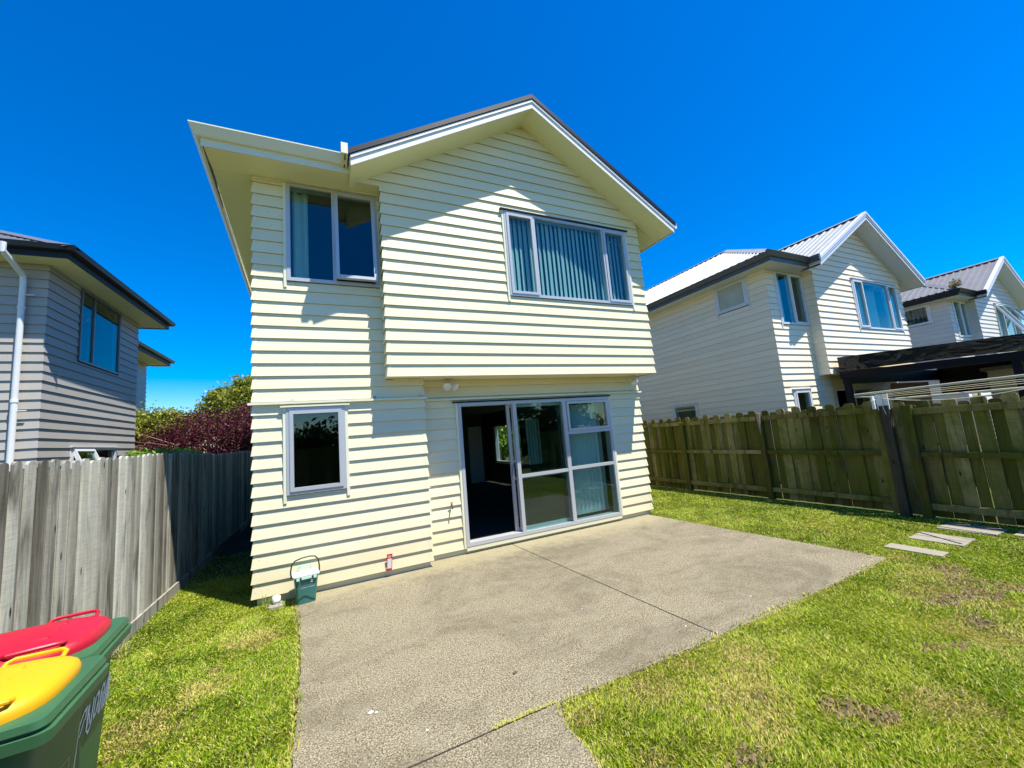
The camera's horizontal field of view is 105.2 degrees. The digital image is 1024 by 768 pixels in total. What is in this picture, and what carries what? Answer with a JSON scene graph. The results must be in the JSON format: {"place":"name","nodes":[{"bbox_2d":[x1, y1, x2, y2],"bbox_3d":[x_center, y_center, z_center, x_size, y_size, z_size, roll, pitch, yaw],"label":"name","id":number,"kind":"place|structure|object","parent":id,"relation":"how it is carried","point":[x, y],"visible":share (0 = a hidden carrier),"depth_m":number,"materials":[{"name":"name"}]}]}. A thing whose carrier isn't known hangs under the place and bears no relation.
{"place":"outdoors","nodes":[
{"label":"outdoors","id":0,"kind":"place"},
{"bbox_2d":[192,523,252,579],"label":"side path","id":1,"kind":"structure","parent":0,"point":[241,542],"depth_m":7.04,"materials":[{"name":"green plant"}]},
{"bbox_2d":[0,0,1023,449],"label":"sky","id":2,"kind":"structure","parent":0,"point":[751,124],"materials":[{"name":"blue"}]},
{"bbox_2d":[96,442,1023,767],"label":"lawn","id":3,"kind":"structure","parent":0,"point":[635,686],"depth_m":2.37,"materials":[{"name":"plant"}]},
{"bbox_2d":[0,647,108,767],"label":"wheelie bin","id":4,"kind":"object","parent":3,"relation":"on","point":[42,701],"visible":1,"depth_m":1.19,"materials":[{"name":"green plastic"}]},
{"bbox_2d":[0,609,131,767],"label":"wheelie bin","id":5,"kind":"object","parent":3,"relation":"on","point":[89,636],"visible":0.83,"depth_m":1.54,"materials":[{"name":"green plastic"}]},
{"bbox_2d":[0,230,175,470],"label":"house","id":6,"kind":"structure","parent":3,"relation":"on","point":[77,357],"depth_m":7.49,"materials":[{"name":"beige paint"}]},
{"bbox_2d":[69,446,118,468],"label":"window","id":7,"kind":"structure","parent":6,"relation":"in","point":[112,451],"depth_m":8.23,"materials":[{"name":"metal"}]},
{"bbox_2d":[72,288,121,374],"bbox_3d":[-9.175,-1.090,8.699,0.126,1.520,1.680,-1,-8,-25],"label":"window","id":8,"kind":"structure","parent":6,"relation":"in","point":[114,370],"depth_m":8.46,"materials":[{"name":"glass"}]},
{"bbox_2d":[112,639,136,658],"bbox_3d":[-3.539,2.362,3.494,0.330,0.149,0.340,-9,-8,27],"label":"weed tuft","id":9,"kind":"object","parent":3,"relation":"on","point":[113,654],"visible":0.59,"depth_m":3.51,"materials":[{"name":"plant"}]},
{"bbox_2d":[0,451,252,653],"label":"paling fence","id":10,"kind":"object","parent":3,"relation":"on","point":[138,541],"visible":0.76,"depth_m":3.69,"materials":[{"name":"grey wood"}]},
{"bbox_2d":[122,445,204,456],"bbox_3d":[-4.897,1.021,5.619,0.380,0.282,2.290,-1,-8,-25],"label":"creeper","id":11,"kind":"object","parent":10,"relation":"attached to","point":[149,451],"visible":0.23,"depth_m":5.07,"materials":[{"name":"green plant"}]},
{"bbox_2d":[134,400,211,446],"bbox_3d":[-12.143,2.499,13.333,3.443,3.986,2.220,-1,-8,-25],"label":"green tree","id":12,"kind":"object","parent":3,"relation":"on","point":[143,419],"visible":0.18,"depth_m":13.20,"materials":[{"name":"green plant"}]},
{"bbox_2d":[134,401,252,453],"bbox_3d":[-10.350,2.436,13.368,5.395,3.820,2.906,-1,-8,-25],"label":"purple leaf tree","id":13,"kind":"object","parent":3,"relation":"on","point":[236,436],"visible":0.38,"depth_m":13.17,"materials":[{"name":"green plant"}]},
{"bbox_2d":[185,373,252,439],"bbox_3d":[-10.736,2.068,15.909,3.192,5.246,3.662,-9,-8,30],"label":"green tree","id":14,"kind":"object","parent":3,"relation":"on","point":[236,392],"visible":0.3,"depth_m":15.39,"materials":[{"name":"green plant"}]},
{"bbox_2d":[260,591,287,607],"bbox_3d":[-2.687,2.410,4.407,0.342,0.139,0.261,-11,-9,40],"label":"weed tuft","id":15,"kind":"object","parent":3,"relation":"on","point":[269,602],"visible":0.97,"depth_m":4.36,"materials":[{"name":"green plant"}]},
{"bbox_2d":[268,595,284,609],"bbox_3d":[-2.629,2.439,4.372,0.150,0.142,0.150,-1,-8,-25],"label":"drain pipe cap","id":16,"kind":"object","parent":3,"relation":"on","point":[276,599],"visible":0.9,"depth_m":4.34,"materials":[{"name":"white plastic"}]},
{"bbox_2d":[187,94,676,605],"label":"house","id":17,"kind":"structure","parent":3,"relation":"on","point":[487,260],"depth_m":5.78,"materials":[{"name":"beige paint"}]},
{"bbox_2d":[280,403,349,503],"bbox_3d":[-2.434,0.841,4.893,0.780,1.160,0.148,-1,-8,-25],"label":"window","id":18,"kind":"structure","parent":17,"relation":"in","point":[289,488],"depth_m":4.83,"materials":[{"name":"silver metal"}]},
{"bbox_2d":[280,178,381,293],"bbox_3d":[-2.422,-1.972,5.335,1.252,1.471,0.314,-2,-8,-20],"label":"window","id":19,"kind":"structure","parent":17,"relation":"in","point":[300,251],"depth_m":5.31,"materials":[{"name":"silver metal"}]},
{"bbox_2d":[443,379,458,390],"bbox_3d":[-0.907,0.014,5.792,0.250,0.180,0.154,-1,-8,-25],"label":"spotlight","id":20,"kind":"object","parent":17,"relation":"attached to","point":[447,386],"visible":1,"depth_m":5.76,"materials":[{"name":"beige paint"}]},
{"bbox_2d":[494,422,521,463],"bbox_3d":[-0.076,1.969,12.812,0.148,1.376,2.240,-1,-8,-25],"label":"window","id":21,"kind":"structure","parent":17,"relation":"in","point":[498,460],"depth_m":13.68,"materials":[{"name":"silver metal"}]},
{"bbox_2d":[452,395,623,551],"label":"sliding door","id":22,"kind":"structure","parent":17,"relation":"in","point":[584,470],"depth_m":6.84,"materials":[{"name":"silver metal"}]},
{"bbox_2d":[498,207,634,309],"bbox_3d":[0.999,-2.053,6.729,2.582,1.526,0.209,-1,-8,-25],"label":"window","id":23,"kind":"structure","parent":17,"relation":"in","point":[506,213],"depth_m":6.73,"materials":[{"name":"silver metal"}]},
{"bbox_2d":[629,376,637,385],"bbox_3d":[2.280,-0.064,7.302,0.134,0.181,0.131,-1,-8,-25],"label":"spotlight","id":24,"kind":"object","parent":17,"relation":"attached to","point":[634,382],"visible":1,"depth_m":7.30,"materials":[{"name":"beige paint"}]},
{"bbox_2d":[498,424,521,462],"bbox_3d":[-0.635,2.308,17.983,4.872,3.601,3.614,-1,-8,-25],"label":"green bush","id":25,"kind":"object","parent":3,"relation":"on","point":[503,444],"visible":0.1,"depth_m":17.54,"materials":[{"name":"green plant"}]},
{"bbox_2d":[99,495,1023,767],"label":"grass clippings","id":26,"kind":"object","parent":3,"relation":"on","point":[693,657],"depth_m":2.75,"materials":[{"name":"green plant"}]},
{"bbox_2d":[642,401,899,512],"bbox_3d":[3.387,2.055,11.217,0.159,1.926,11.688,-1,-8,-25],"label":"paling fence","id":27,"kind":"object","parent":3,"relation":"on","point":[808,451],"visible":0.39,"depth_m":7.48,"materials":[{"name":"brown wood"}]},
{"bbox_2d":[637,211,925,481],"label":"house","id":28,"kind":"structure","parent":3,"relation":"on","point":[743,331],"depth_m":10.70,"materials":[{"name":"white paint"}]},
{"bbox_2d":[673,402,701,437],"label":"window","id":29,"kind":"structure","parent":28,"relation":"in","point":[675,407],"depth_m":11.89,"materials":[{"name":"metal"}]},
{"bbox_2d":[712,276,750,317],"bbox_3d":[5.854,-2.288,10.424,0.148,0.836,0.990,-1,-8,-25],"label":"window","id":30,"kind":"structure","parent":28,"relation":"in","point":[734,295],"depth_m":10.39,"materials":[{"name":"glass"}]},
{"bbox_2d":[772,270,810,328],"bbox_3d":[7.067,-2.117,10.011,1.251,1.471,0.236,-1,-8,-25],"label":"window","id":31,"kind":"structure","parent":28,"relation":"in","point":[787,276],"depth_m":9.99,"materials":[{"name":"metal"}]},
{"bbox_2d":[792,388,813,410],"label":"window","id":32,"kind":"structure","parent":28,"relation":"in","point":[807,391],"depth_m":9.58,"materials":[{"name":"metal"}]},
{"bbox_2d":[833,386,891,406],"bbox_3d":[9.987,1.186,11.186,2.980,2.180,0.420,-1,-8,-25],"label":"sliding door","id":33,"kind":"structure","parent":28,"relation":"in","point":[870,388],"depth_m":11.34,"materials":[{"name":"metal"}]},
{"bbox_2d":[837,277,904,333],"bbox_3d":[10.461,-2.187,11.469,2.582,1.526,0.494,-1,-8,-25],"label":"window","id":34,"kind":"structure","parent":28,"relation":"in","point":[865,304],"depth_m":11.62,"materials":[{"name":"glass"}]},
{"bbox_2d":[723,563,1023,767],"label":"soil clods","id":35,"kind":"object","parent":3,"relation":"on","point":[849,710],"visible":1,"depth_m":2.64,"materials":[{"name":"brown soil"}]},
{"bbox_2d":[883,543,948,556],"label":"paving slab","id":36,"kind":"structure","parent":3,"relation":"on","point":[922,551],"depth_m":4.39,"materials":[{"name":"grey concrete"}]},
{"bbox_2d":[837,333,1023,420],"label":"pergola","id":37,"kind":"object","parent":3,"relation":"on","point":[964,368],"visible":0.77,"depth_m":9.00,"materials":[{"name":"black wood"}]},
{"bbox_2d":[854,374,1023,517],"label":"folding clothesline","id":38,"kind":"object","parent":3,"relation":"on","point":[894,455],"visible":0.98,"depth_m":5.80,"materials":[{"name":"grey metal"}]},
{"bbox_2d":[908,535,969,546],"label":"paving slab","id":39,"kind":"structure","parent":3,"relation":"on","point":[937,540],"depth_m":4.63,"materials":[{"name":"grey concrete"}]},
{"bbox_2d":[915,531,975,542],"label":"paving slab","id":40,"kind":"structure","parent":3,"relation":"on","point":[950,537],"depth_m":4.72,"materials":[{"name":"grey concrete"}]},
{"bbox_2d":[891,392,1023,525],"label":"paling fence","id":41,"kind":"object","parent":3,"relation":"on","point":[923,456],"visible":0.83,"depth_m":5.31,"materials":[{"name":"brown wood"}]},
{"bbox_2d":[898,256,1023,443],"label":"house","id":42,"kind":"structure","parent":3,"relation":"on","point":[985,299],"depth_m":14.81,"materials":[{"name":"grey paint"}]},
{"bbox_2d":[903,303,933,327],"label":"window","id":43,"kind":"structure","parent":42,"relation":"in","point":[927,310],"depth_m":14.84,"materials":[{"name":"metal"}]},
{"bbox_2d":[948,278,962,287],"bbox_3d":[15.478,-3.536,13.685,0.755,0.320,0.372,-1,-8,-25],"label":"gutter debris","id":44,"kind":"object","parent":42,"relation":"on","point":[955,283],"visible":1,"depth_m":13.66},
{"bbox_2d":[951,299,973,339],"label":"window","id":45,"kind":"structure","parent":42,"relation":"in","point":[961,309],"depth_m":14.52,"materials":[{"name":"metal"}]},
{"bbox_2d":[991,303,1023,335],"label":"window","id":46,"kind":"structure","parent":42,"relation":"in","point":[1003,329],"depth_m":15.69,"materials":[{"name":"metal"}]},
{"bbox_2d":[936,525,1001,536],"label":"paving slab","id":47,"kind":"structure","parent":3,"relation":"on","point":[978,531],"depth_m":4.89,"materials":[{"name":"grey concrete"}]},
{"bbox_2d":[945,522,1008,532],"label":"paving slab","id":48,"kind":"structure","parent":3,"relation":"on","point":[979,527],"depth_m":4.96,"materials":[{"name":"grey concrete"}]},
{"bbox_2d":[980,365,1023,414],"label":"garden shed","id":49,"kind":"structure","parent":3,"relation":"on","point":[1000,371],"depth_m":10.08,"materials":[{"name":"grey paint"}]},
{"bbox_2d":[1013,532,1023,537],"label":"paving slab","id":50,"kind":"structure","parent":3,"relation":"on","point":[1020,534],"depth_m":4.60,"materials":[{"name":"grey concrete"}]},
{"bbox_2d":[292,514,885,767],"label":"patio","id":51,"kind":"structure","parent":0,"point":[442,650],"depth_m":3.36,"materials":[{"name":"concrete"}]},
{"bbox_2d":[290,555,319,604],"bbox_3d":[-2.350,2.219,4.458,0.308,0.473,0.250,0,-9,-33],"label":"food waste caddy","id":52,"kind":"object","parent":51,"relation":"on","point":[305,583],"visible":1,"depth_m":4.38,"materials":[{"name":"green plastic"}]},
{"bbox_2d":[385,554,391,570],"bbox_3d":[-1.572,2.276,4.996,0.096,0.208,0.021,-1,-8,-25],"label":"card packet","id":53,"kind":"object","parent":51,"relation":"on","point":[389,562],"visible":1,"depth_m":5.00},
{"bbox_2d":[492,701,557,729],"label":"grass","id":54,"kind":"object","parent":51,"relation":"on","point":[521,715],"visible":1,"depth_m":2.34,"materials":[{"name":"yellow plant"}]}
]}

